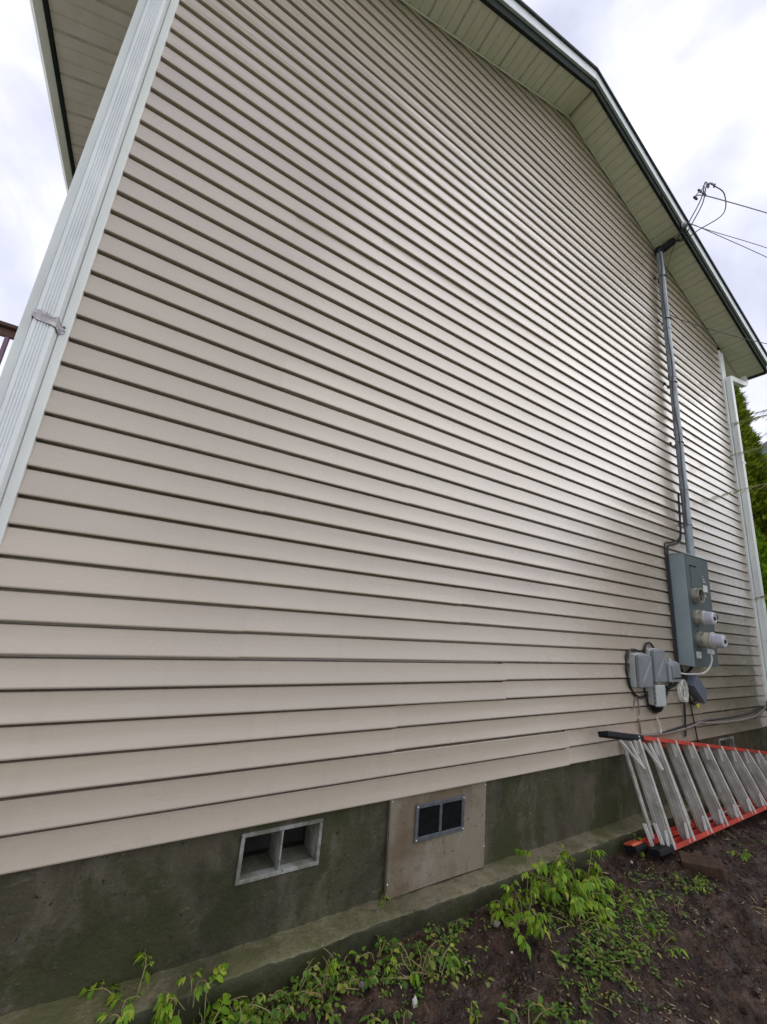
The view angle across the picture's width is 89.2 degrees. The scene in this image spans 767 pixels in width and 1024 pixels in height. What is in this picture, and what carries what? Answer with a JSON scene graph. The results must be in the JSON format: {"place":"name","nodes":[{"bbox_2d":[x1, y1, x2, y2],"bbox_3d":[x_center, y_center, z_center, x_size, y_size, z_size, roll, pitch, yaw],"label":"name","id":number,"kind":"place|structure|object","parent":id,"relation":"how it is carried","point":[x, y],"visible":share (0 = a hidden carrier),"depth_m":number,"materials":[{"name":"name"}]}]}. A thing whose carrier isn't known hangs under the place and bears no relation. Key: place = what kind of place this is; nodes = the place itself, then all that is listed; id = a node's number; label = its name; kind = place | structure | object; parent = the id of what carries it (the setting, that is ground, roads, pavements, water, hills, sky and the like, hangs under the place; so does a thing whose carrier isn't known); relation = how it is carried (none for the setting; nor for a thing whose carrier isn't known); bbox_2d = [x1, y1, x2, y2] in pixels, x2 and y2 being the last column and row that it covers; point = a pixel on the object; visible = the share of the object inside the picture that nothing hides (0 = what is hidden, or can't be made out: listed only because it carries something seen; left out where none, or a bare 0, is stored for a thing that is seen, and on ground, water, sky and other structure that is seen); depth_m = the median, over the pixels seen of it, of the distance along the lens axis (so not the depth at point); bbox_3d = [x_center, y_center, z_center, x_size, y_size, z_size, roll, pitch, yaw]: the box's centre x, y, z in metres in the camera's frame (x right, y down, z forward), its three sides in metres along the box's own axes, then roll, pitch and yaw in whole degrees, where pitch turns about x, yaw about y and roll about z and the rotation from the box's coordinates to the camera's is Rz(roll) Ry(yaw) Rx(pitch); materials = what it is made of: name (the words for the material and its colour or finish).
{"place":"outdoors","nodes":[
{"label":"outdoors","id":0,"kind":"place"},
{"bbox_2d":[0,0,766,443],"label":"sky","id":1,"kind":"structure","parent":0,"point":[689,77],"materials":[{"name":"white"}]},
{"bbox_2d":[205,799,766,1023],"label":"soil","id":2,"kind":"structure","parent":0,"point":[734,979],"depth_m":1.79,"materials":[{"name":"brown soil"}]},
{"bbox_2d":[78,979,145,1023],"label":"weed","id":3,"kind":"object","parent":2,"relation":"on","point":[128,1013],"visible":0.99,"depth_m":1.33,"materials":[{"name":"green plant"}]},
{"bbox_2d":[94,991,180,1023],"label":"weed","id":4,"kind":"object","parent":2,"relation":"on","point":[169,1011],"visible":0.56,"depth_m":1.31,"materials":[{"name":"green plant"}]},
{"bbox_2d":[133,949,154,999],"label":"weed","id":5,"kind":"object","parent":2,"relation":"on","point":[139,956],"visible":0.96,"depth_m":1.43,"materials":[{"name":"green plant"}]},
{"bbox_2d":[152,997,178,1014],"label":"weed","id":6,"kind":"object","parent":2,"relation":"on","point":[157,1006],"visible":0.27,"depth_m":1.36,"materials":[{"name":"green plant"}]},
{"bbox_2d":[152,968,219,1023],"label":"weed","id":7,"kind":"object","parent":2,"relation":"on","point":[197,992],"visible":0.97,"depth_m":1.37,"materials":[{"name":"green plant"}]},
{"bbox_2d":[193,963,251,1023],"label":"weed","id":8,"kind":"object","parent":2,"relation":"on","point":[224,999],"visible":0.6,"depth_m":1.42,"materials":[{"name":"green plant"}]},
{"bbox_2d":[215,992,265,1023],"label":"weed","id":9,"kind":"object","parent":2,"relation":"on","point":[231,1021],"visible":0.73,"depth_m":1.44,"materials":[{"name":"green plant"}]},
{"bbox_2d":[232,1001,261,1023],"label":"weed","id":10,"kind":"object","parent":2,"relation":"on","point":[252,1019],"visible":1,"depth_m":1.39,"materials":[{"name":"green plant"}]},
{"bbox_2d":[242,992,305,1023],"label":"weed","id":11,"kind":"object","parent":2,"relation":"on","point":[279,1015],"visible":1,"depth_m":1.40,"materials":[{"name":"green plant"}]},
{"bbox_2d":[268,958,321,1004],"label":"weed","id":12,"kind":"object","parent":2,"relation":"on","point":[317,990],"visible":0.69,"depth_m":1.52,"materials":[{"name":"green plant"}]},
{"bbox_2d":[297,968,347,1023],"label":"weed","id":13,"kind":"object","parent":2,"relation":"on","point":[340,988],"visible":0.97,"depth_m":1.49,"materials":[{"name":"green plant"}]},
{"bbox_2d":[321,952,339,994],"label":"weed","id":14,"kind":"object","parent":2,"relation":"on","point":[334,966],"visible":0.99,"depth_m":1.55,"materials":[{"name":"green plant"}]},
{"bbox_2d":[322,948,356,993],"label":"weed","id":15,"kind":"object","parent":2,"relation":"on","point":[351,952],"visible":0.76,"depth_m":1.65,"materials":[{"name":"green plant"}]},
{"bbox_2d":[330,966,378,994],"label":"weed","id":16,"kind":"object","parent":2,"relation":"on","point":[371,981],"visible":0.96,"depth_m":1.56,"materials":[{"name":"green plant"}]},
{"bbox_2d":[358,980,367,989],"bbox_3d":[-0.083,1.916,1.576,0.041,0.024,0.033,13,-16,-29],"label":"grey stone","id":17,"kind":"object","parent":2,"relation":"on","point":[362,983],"visible":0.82,"depth_m":1.57,"materials":[{"name":"grey stone"}]},
{"bbox_2d":[356,934,390,970],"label":"weed","id":18,"kind":"object","parent":2,"relation":"on","point":[382,939],"visible":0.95,"depth_m":1.69,"materials":[{"name":"green plant"}]},
{"bbox_2d":[384,952,398,974],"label":"weed","id":19,"kind":"object","parent":2,"relation":"on","point":[393,959],"visible":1,"depth_m":1.62,"materials":[{"name":"green plant"}]},
{"bbox_2d":[393,1010,412,1023],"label":"weed","id":20,"kind":"object","parent":2,"relation":"on","point":[396,1015],"visible":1,"depth_m":1.46,"materials":[{"name":"green plant"}]},
{"bbox_2d":[382,937,442,989],"bbox_3d":[0.128,1.918,1.658,0.288,0.097,0.134,8,-14,-10],"label":"weed","id":21,"kind":"object","parent":2,"relation":"on","point":[390,977],"visible":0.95,"depth_m":1.66,"materials":[{"name":"green plant"}]},
{"bbox_2d":[412,996,416,1007],"bbox_3d":[0.121,1.909,1.515,0.020,0.041,0.015,13,-16,-29],"label":"white stone","id":22,"kind":"object","parent":2,"relation":"on","point":[414,1001],"visible":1,"depth_m":1.51,"materials":[{"name":"white stone"}]},
{"bbox_2d":[403,943,461,987],"bbox_3d":[0.224,1.932,1.659,0.265,0.091,0.118,11,-15,-22],"label":"weed","id":23,"kind":"object","parent":2,"relation":"on","point":[413,974],"visible":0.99,"depth_m":1.65,"materials":[{"name":"green plant"}]},
{"bbox_2d":[445,918,465,932],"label":"weed","id":24,"kind":"object","parent":2,"relation":"on","point":[460,920],"visible":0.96,"depth_m":1.93,"materials":[{"name":"green plant"}]},
{"bbox_2d":[466,1000,478,1023],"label":"weed","id":25,"kind":"object","parent":2,"relation":"on","point":[471,1019],"visible":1,"depth_m":1.48,"materials":[{"name":"green plant"}]},
{"bbox_2d":[199,837,766,1023],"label":"ground cover","id":26,"kind":"object","parent":2,"relation":"on","point":[590,974],"visible":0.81,"depth_m":1.71,"materials":[{"name":"green plant"}]},
{"bbox_2d":[492,919,500,926],"bbox_3d":[0.571,2.083,1.972,0.046,0.028,0.035,13,-16,-29],"label":"grey stone","id":27,"kind":"object","parent":2,"relation":"on","point":[495,923],"visible":0.98,"depth_m":1.96,"materials":[{"name":"grey stone"}]},
{"bbox_2d":[488,884,551,961],"bbox_3d":[0.702,2.043,1.942,0.294,0.185,0.328,8,-14,-10],"label":"weed","id":28,"kind":"object","parent":2,"relation":"on","point":[534,926],"visible":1,"depth_m":1.94,"materials":[{"name":"green plant"}]},
{"bbox_2d":[508,848,539,910],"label":"weed","id":29,"kind":"object","parent":2,"relation":"on","point":[523,853],"visible":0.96,"depth_m":2.10,"materials":[{"name":"green plant"}]},
{"bbox_2d":[497,1001,560,1023],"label":"weed","id":30,"kind":"object","parent":2,"relation":"on","point":[502,1005],"visible":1,"depth_m":1.51,"materials":[{"name":"green plant"}]},
{"bbox_2d":[311,820,766,1023],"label":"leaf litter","id":31,"kind":"object","parent":2,"relation":"on","point":[503,1019],"visible":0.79,"depth_m":1.83,"materials":[{"name":"brown plant"}]},
{"bbox_2d":[528,851,568,898],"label":"weed","id":32,"kind":"object","parent":2,"relation":"on","point":[544,868],"visible":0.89,"depth_m":2.15,"materials":[{"name":"green plant"}]},
{"bbox_2d":[526,860,616,929],"bbox_3d":[1.086,2.163,2.202,0.428,0.196,0.482,-7,-18,40],"label":"weed","id":33,"kind":"object","parent":2,"relation":"on","point":[554,897],"visible":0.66,"depth_m":2.13,"materials":[{"name":"green plant"}]},
{"bbox_2d":[539,898,608,934],"bbox_3d":[0.982,2.139,2.048,0.304,0.108,0.236,7,-14,-7],"label":"weed","id":34,"kind":"object","parent":2,"relation":"on","point":[545,905],"visible":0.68,"depth_m":2.02,"materials":[{"name":"green plant"}]},
{"bbox_2d":[548,843,606,901],"bbox_3d":[1.142,2.118,2.256,0.481,0.229,0.290,13,-16,-29],"label":"weed","id":35,"kind":"object","parent":2,"relation":"on","point":[584,887],"visible":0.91,"depth_m":2.19,"materials":[{"name":"green plant"}]},
{"bbox_2d":[554,976,617,1016],"bbox_3d":[0.836,2.015,1.603,0.179,0.037,0.199,13,-16,-29],"label":"weed","id":36,"kind":"object","parent":2,"relation":"on","point":[583,1000],"visible":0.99,"depth_m":1.60,"materials":[{"name":"green plant"}]},
{"bbox_2d":[569,928,637,991],"bbox_3d":[1.020,2.066,1.815,0.272,0.057,0.225,-5,-17,36],"label":"weed","id":37,"kind":"object","parent":2,"relation":"on","point":[579,955],"visible":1,"depth_m":1.80,"materials":[{"name":"green plant"}]},
{"bbox_2d":[589,880,641,924],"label":"weed","id":38,"kind":"object","parent":2,"relation":"on","point":[626,899],"visible":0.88,"depth_m":2.14,"materials":[{"name":"green plant"}]},
{"bbox_2d":[601,924,649,961],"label":"weed","id":39,"kind":"object","parent":2,"relation":"on","point":[627,938],"visible":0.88,"depth_m":1.96,"materials":[{"name":"green plant"}]},
{"bbox_2d":[607,882,656,909],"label":"weed","id":40,"kind":"object","parent":2,"relation":"on","point":[640,900],"visible":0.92,"depth_m":2.20,"materials":[{"name":"green plant"}]},
{"bbox_2d":[633,833,644,856],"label":"weed","id":41,"kind":"object","parent":2,"relation":"on","point":[642,854],"visible":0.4,"depth_m":2.70,"materials":[{"name":"green plant"}]},
{"bbox_2d":[645,929,688,958],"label":"weed","id":42,"kind":"object","parent":2,"relation":"on","point":[674,947],"visible":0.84,"depth_m":1.90,"materials":[{"name":"green plant"}]},
{"bbox_2d":[668,894,688,917],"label":"weed","id":43,"kind":"object","parent":2,"relation":"on","point":[679,903],"visible":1,"depth_m":2.18,"materials":[{"name":"green plant"}]},
{"bbox_2d":[598,731,766,856],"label":"step ladder","id":44,"kind":"object","parent":2,"relation":"on","point":[754,762],"visible":1,"depth_m":3.13,"materials":[{"name":"silver metal"}]},
{"bbox_2d":[671,873,705,892],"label":"weed","id":45,"kind":"object","parent":2,"relation":"on","point":[685,886],"visible":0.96,"depth_m":2.40,"materials":[{"name":"green plant"}]},
{"bbox_2d":[678,851,725,881],"bbox_3d":[2.098,2.342,2.566,0.224,0.091,0.112,-12,-11,28],"label":"loose brick","id":46,"kind":"object","parent":2,"relation":"on","point":[710,867],"visible":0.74,"depth_m":2.54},
{"bbox_2d":[726,849,750,861],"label":"weed","id":47,"kind":"object","parent":2,"relation":"on","point":[743,854],"visible":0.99,"depth_m":2.79,"materials":[{"name":"green plant"}]},
{"bbox_2d":[720,409,766,602],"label":"wire","id":48,"kind":"object","parent":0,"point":[736,491],"visible":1,"depth_m":5.06,"materials":[{"name":"black rubber"}]},
{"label":"lawn","id":49,"kind":"structure","parent":0,"visible":0},
{"bbox_2d":[0,320,18,364],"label":"wooden deck","id":50,"kind":"structure","parent":49,"relation":"on","point":[8,331],"depth_m":4.04,"materials":[{"name":"brown wood"}]},
{"bbox_2d":[0,0,766,1023],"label":"house","id":51,"kind":"structure","parent":49,"relation":"on","point":[338,506],"depth_m":2.24,"materials":[{"name":"plastic"}]},
{"bbox_2d":[0,0,169,501],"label":"downspout","id":52,"kind":"object","parent":51,"relation":"attached to","point":[46,326],"visible":1,"depth_m":1.63,"materials":[{"name":"white paint"}]},
{"bbox_2d":[380,893,389,907],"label":"weed","id":53,"kind":"object","parent":51,"relation":"on","point":[382,900],"visible":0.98,"depth_m":1.91,"materials":[{"name":"green plant"}]},
{"bbox_2d":[384,782,485,899],"bbox_3d":[0.315,1.794,2.165,0.695,0.450,0.035,13,-16,-29],"label":"access panel","id":54,"kind":"object","parent":51,"relation":"on","point":[435,837],"visible":0.95,"depth_m":2.14,"materials":[{"name":"wood"}]},
{"bbox_2d":[632,697,639,714],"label":"taupe cable","id":55,"kind":"object","parent":51,"relation":"attached to","point":[638,705],"visible":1,"depth_m":3.31,"materials":[{"name":"grey plastic"}]},
{"bbox_2d":[625,648,648,698],"bbox_3d":[2.197,1.399,3.374,0.319,0.414,0.027,13,-16,-29],"label":"black cable","id":56,"kind":"object","parent":51,"relation":"attached to","point":[626,669],"visible":1,"depth_m":3.32,"materials":[{"name":"rubber"}]},
{"bbox_2d":[637,718,643,747],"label":"taupe cable","id":57,"kind":"object","parent":51,"relation":"attached to","point":[639,726],"visible":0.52,"depth_m":3.27,"materials":[{"name":"grey plastic"}]},
{"bbox_2d":[629,653,652,687],"bbox_3d":[2.227,1.365,3.360,0.225,0.277,0.086,13,-16,-29],"label":"junction box","id":58,"kind":"object","parent":51,"relation":"attached to","point":[641,672],"visible":1,"depth_m":3.32,"materials":[{"name":"grey plastic"}]},
{"bbox_2d":[643,642,654,652],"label":"black cable","id":59,"kind":"object","parent":51,"relation":"attached to","point":[645,646],"visible":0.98,"depth_m":3.51,"materials":[{"name":"rubber"}]},
{"bbox_2d":[644,648,666,682],"bbox_3d":[2.443,1.373,3.491,0.205,0.287,0.086,13,-16,-29],"label":"junction box","id":60,"kind":"object","parent":51,"relation":"attached to","point":[658,664],"visible":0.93,"depth_m":3.45,"materials":[{"name":"grey plastic"}]},
{"bbox_2d":[647,684,666,711],"bbox_3d":[2.403,1.637,3.427,0.162,0.226,0.100,13,-16,-29],"label":"junction box","id":61,"kind":"object","parent":51,"relation":"attached to","point":[657,697],"visible":0.95,"depth_m":3.39,"materials":[{"name":"grey plastic"}]},
{"bbox_2d":[643,682,671,713],"bbox_3d":[2.478,1.656,3.493,0.515,0.275,0.017,13,-16,-29],"label":"black cable","id":62,"kind":"object","parent":51,"relation":"attached to","point":[646,698],"visible":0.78,"depth_m":3.38,"materials":[{"name":"rubber"}]},
{"bbox_2d":[664,536,679,661],"bbox_3d":[3.028,0.838,3.998,0.404,1.544,0.025,13,-16,-29],"label":"black cable","id":63,"kind":"object","parent":51,"relation":"attached to","point":[670,596],"visible":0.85,"depth_m":3.90,"materials":[{"name":"rubber"}]},
{"bbox_2d":[665,658,680,681],"bbox_3d":[2.683,1.471,3.623,0.210,0.203,0.082,13,-16,-29],"label":"junction box","id":64,"kind":"object","parent":51,"relation":"attached to","point":[673,672],"visible":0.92,"depth_m":3.58,"materials":[{"name":"grey plastic"}]},
{"bbox_2d":[671,664,680,679],"bbox_3d":[2.709,1.478,3.596,0.156,0.132,0.012,13,-16,-29],"label":"door","id":65,"kind":"structure","parent":64,"relation":"in","point":[676,672],"depth_m":3.59,"materials":[{"name":"grey plastic"}]},
{"bbox_2d":[666,494,681,662],"bbox_3d":[3.056,0.685,4.041,0.361,1.901,0.030,12,-16,-27],"label":"black cable","id":66,"kind":"object","parent":51,"relation":"attached to","point":[667,553],"visible":0.92,"depth_m":3.97,"materials":[{"name":"rubber"}]},
{"bbox_2d":[662,666,693,688],"bbox_3d":[2.821,1.566,3.716,0.628,0.222,0.034,13,-16,-29],"label":"black cable","id":67,"kind":"object","parent":51,"relation":"attached to","point":[676,683],"visible":0.71,"depth_m":3.65,"materials":[{"name":"rubber"}]},
{"bbox_2d":[677,679,688,702],"bbox_3d":[2.838,1.695,3.687,0.154,0.206,0.038,13,-16,-29],"label":"cable coil","id":68,"kind":"object","parent":51,"relation":"hanging from","point":[685,697],"visible":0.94,"depth_m":3.68,"materials":[{"name":"white plastic"}]},
{"bbox_2d":[683,703,686,736],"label":"black cable","id":69,"kind":"object","parent":51,"relation":"attached to","point":[684,709],"visible":0.92,"depth_m":3.66,"materials":[{"name":"rubber"}]},
{"bbox_2d":[680,665,697,704],"bbox_3d":[2.946,1.672,3.755,0.294,0.358,0.024,13,-16,-29],"label":"black cable","id":70,"kind":"object","parent":51,"relation":"attached to","point":[689,698],"visible":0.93,"depth_m":3.73,"materials":[{"name":"rubber"}]},
{"bbox_2d":[654,182,726,555],"bbox_3d":[3.675,-1.835,4.517,0.834,4.759,0.694,13,-16,-29],"label":"service mast","id":71,"kind":"object","parent":51,"relation":"attached to","point":[659,251],"visible":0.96,"depth_m":4.63,"materials":[{"name":"grey metal"}]},
{"bbox_2d":[689,223,766,247],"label":"telephone wire","id":72,"kind":"object","parent":71,"relation":"attached to","point":[727,235],"visible":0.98,"depth_m":5.32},
{"bbox_2d":[694,194,766,212],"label":"service wire","id":73,"kind":"object","parent":71,"relation":"attached to","point":[729,202],"visible":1,"depth_m":4.89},
{"bbox_2d":[690,703,698,742],"bbox_3d":[2.984,2.020,3.737,0.091,0.362,0.012,13,-16,-29],"label":"black cable","id":74,"kind":"object","parent":51,"relation":"attached to","point":[694,722],"visible":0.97,"depth_m":3.73,"materials":[{"name":"rubber"}]},
{"bbox_2d":[687,675,707,703],"bbox_3d":[3.068,1.725,3.812,0.303,0.279,0.071,13,-16,-29],"label":"junction box","id":75,"kind":"object","parent":51,"relation":"attached to","point":[698,690],"visible":0.77,"depth_m":3.77,"materials":[{"name":"grey plastic"}]},
{"bbox_2d":[669,552,727,666],"bbox_3d":[3.246,0.986,3.909,0.582,1.087,0.352,13,-16,-29],"label":"meter panel","id":76,"kind":"object","parent":51,"relation":"attached to","point":[699,640],"visible":1,"depth_m":3.84,"materials":[{"name":"grey paint"}]},
{"bbox_2d":[689,565,697,587],"bbox_3d":[3.151,0.654,3.945,0.145,0.220,0.011,13,-16,-29],"label":"breaker door","id":77,"kind":"structure","parent":76,"relation":"in","point":[693,571],"depth_m":3.94,"materials":[{"name":"grey metal"}]},
{"bbox_2d":[681,654,712,674],"bbox_3d":[2.939,1.431,3.668,0.333,0.212,0.027,5,-14,3],"label":"white cable","id":78,"kind":"object","parent":76,"relation":"attached to","point":[709,667],"visible":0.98,"depth_m":3.65,"materials":[{"name":"white plastic"}]},
{"bbox_2d":[638,707,765,736],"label":"taupe cable","id":79,"kind":"object","parent":51,"relation":"attached to","point":[762,710],"visible":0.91,"depth_m":3.81,"materials":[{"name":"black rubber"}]},
{"bbox_2d":[654,701,766,736],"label":"black cable","id":80,"kind":"object","parent":51,"relation":"attached to","point":[706,720],"visible":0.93,"depth_m":3.98,"materials":[{"name":"rubber"}]},
{"bbox_2d":[725,376,766,671],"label":"downspout","id":81,"kind":"object","parent":51,"relation":"attached to","point":[732,381],"visible":1,"depth_m":5.32,"materials":[{"name":"white plastic"}]},
{"bbox_2d":[734,385,766,549],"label":"arborvitae","id":82,"kind":"object","parent":49,"relation":"on","point":[756,467],"visible":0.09,"depth_m":9.51,"materials":[{"name":"green plant"}]},
{"bbox_2d":[753,521,766,610],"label":"conifer shrub","id":83,"kind":"object","parent":49,"relation":"on","point":[761,548],"visible":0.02,"depth_m":6.77,"materials":[{"name":"green plant"}]},
{"bbox_2d":[760,441,766,454],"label":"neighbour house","id":84,"kind":"structure","parent":49,"relation":"on","point":[765,450],"depth_m":19.44,"materials":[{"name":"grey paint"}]},
{"bbox_3d":[3.848,-3.676,4.976,0.066,0.066,0.075,13,-16,-29],"label":"wire insulator","id":85,"kind":"object","parent":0,"visible":0},
{"bbox_2d":[688,223,766,257],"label":"telephone wire","id":86,"kind":"object","parent":85,"relation":"attached to","point":[732,241],"visible":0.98,"depth_m":5.32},
{"bbox_3d":[3.693,-2.601,5.073,0.105,0.060,0.037,13,-16,-29],"label":"cable clip","id":87,"kind":"object","parent":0,"visible":0},
{"bbox_2d":[670,315,766,343],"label":"telephone wire","id":88,"kind":"object","parent":87,"relation":"attached to","point":[718,331],"visible":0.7,"depth_m":5.17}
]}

